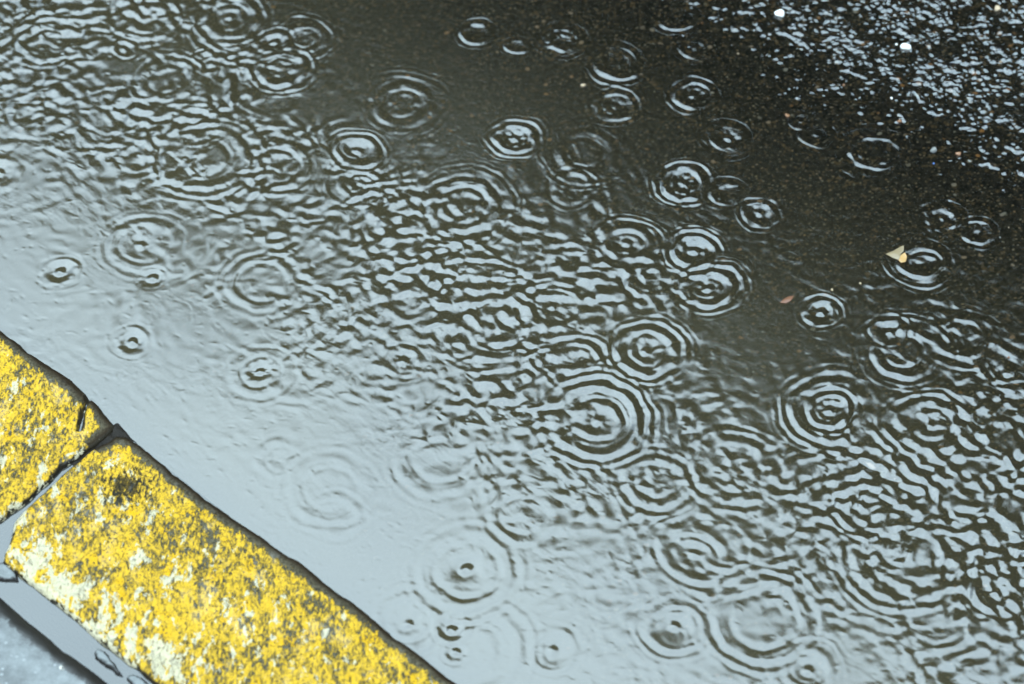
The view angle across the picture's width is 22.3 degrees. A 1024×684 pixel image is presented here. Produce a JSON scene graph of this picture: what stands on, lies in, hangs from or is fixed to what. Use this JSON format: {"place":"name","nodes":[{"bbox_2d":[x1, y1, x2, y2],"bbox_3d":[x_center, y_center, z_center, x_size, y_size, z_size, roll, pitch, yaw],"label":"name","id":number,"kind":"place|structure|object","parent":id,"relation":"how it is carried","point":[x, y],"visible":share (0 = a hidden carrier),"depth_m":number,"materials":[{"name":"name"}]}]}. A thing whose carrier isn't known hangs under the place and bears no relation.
{"place":"outdoors","nodes":[
{"label":"outdoors","id":0,"kind":"place"},
{"bbox_2d":[210,0,1023,545],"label":"road","id":1,"kind":"structure","parent":0,"point":[670,152],"depth_m":2.03,"materials":[{"name":"black asphalt"}]},
{"bbox_2d":[0,331,113,522],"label":"kerb stone","id":2,"kind":"object","parent":1,"relation":"on","point":[44,440],"visible":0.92,"depth_m":1.79,"materials":[{"name":"yellow paint"}]},
{"bbox_2d":[3,437,455,683],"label":"kerb stone","id":3,"kind":"object","parent":1,"relation":"on","point":[148,566],"visible":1,"depth_m":1.70,"materials":[{"name":"yellow paint"}]},
{"bbox_2d":[0,563,18,582],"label":"water droplet","id":4,"kind":"object","parent":3,"relation":"on","point":[7,574],"visible":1,"depth_m":1.71,"materials":[{"name":"clear liquid"}]},
{"bbox_2d":[72,423,136,465],"bbox_3d":[-0.283,0.079,1.788,0.058,0.026,0.032,-29,56,-22],"label":"mortar joint","id":5,"kind":"object","parent":3,"relation":"attached to","point":[119,430],"visible":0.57,"depth_m":1.78,"materials":[{"name":"black concrete"}]},
{"bbox_2d":[0,0,1023,683],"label":"puddle water","id":6,"kind":"structure","parent":1,"relation":"on","point":[414,402],"depth_m":1.86,"materials":[{"name":"liquid"}]},
{"bbox_2d":[780,296,792,302],"bbox_3d":[0.204,-0.032,1.925,0.011,0.001,0.007,0,50,0],"label":"leaf fragment","id":7,"kind":"object","parent":6,"relation":"on","point":[787,299],"visible":1,"depth_m":1.93,"materials":[{"name":"plant"}]},
{"bbox_2d":[886,245,906,262],"bbox_3d":[0.292,-0.065,1.952,0.017,0.003,0.015,-27,55,-21],"label":"leaf scrap","id":8,"kind":"object","parent":6,"relation":"on","point":[897,255],"visible":1,"depth_m":1.95,"materials":[{"name":"beige plant"}]},
{"bbox_2d":[930,147,936,152],"bbox_3d":[0.329,-0.150,2.025,0.006,0.004,0.004,0,50,0],"label":"pebble","id":9,"kind":"object","parent":6,"relation":"on","point":[933,149],"visible":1,"depth_m":2.02,"materials":[{"name":"grey stone"}]},
{"bbox_2d":[994,5,1000,10],"bbox_3d":[0.397,-0.273,2.121,0.006,0.004,0.006,0,50,0],"label":"pebble","id":10,"kind":"object","parent":6,"relation":"on","point":[997,8],"visible":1,"depth_m":2.12,"materials":[{"name":"beige stone"}]},
{"bbox_2d":[774,9,783,16],"bbox_3d":[0.219,-0.270,2.123,0.008,0.005,0.007,0,50,0],"label":"pebble","id":11,"kind":"object","parent":1,"relation":"on","point":[779,12],"visible":1,"depth_m":2.12,"materials":[{"name":"white stone"}]},
{"bbox_2d":[900,43,910,49],"bbox_3d":[0.319,-0.239,2.097,0.009,0.005,0.005,0,50,0],"label":"pebble","id":12,"kind":"object","parent":1,"relation":"on","point":[905,46],"visible":1,"depth_m":2.10,"materials":[{"name":"white stone"}]},
{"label":"footway","id":13,"kind":"structure","parent":0,"visible":0},
{"bbox_2d":[0,598,106,683],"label":"paving slab","id":14,"kind":"structure","parent":13,"relation":"on","point":[30,654],"depth_m":1.66,"materials":[{"name":"concrete"}]},
{"bbox_2d":[0,405,224,683],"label":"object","id":15,"kind":"structure","parent":13,"relation":"on","point":[61,629],"depth_m":1.69,"materials":[{"name":"clear liquid"}]},
{"bbox_2d":[94,649,122,676],"bbox_3d":[-0.258,0.210,1.670,0.033,0.018,0.014,35,58,26],"label":"water droplet","id":16,"kind":"object","parent":15,"relation":"in","point":[102,657],"visible":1,"depth_m":1.67,"materials":[{"name":"clear liquid"}]},
{"bbox_2d":[126,675,147,683],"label":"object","id":17,"kind":"object","parent":15,"relation":"in","point":[132,679],"visible":1,"depth_m":1.66,"materials":[{"name":"clear liquid"}]}
]}

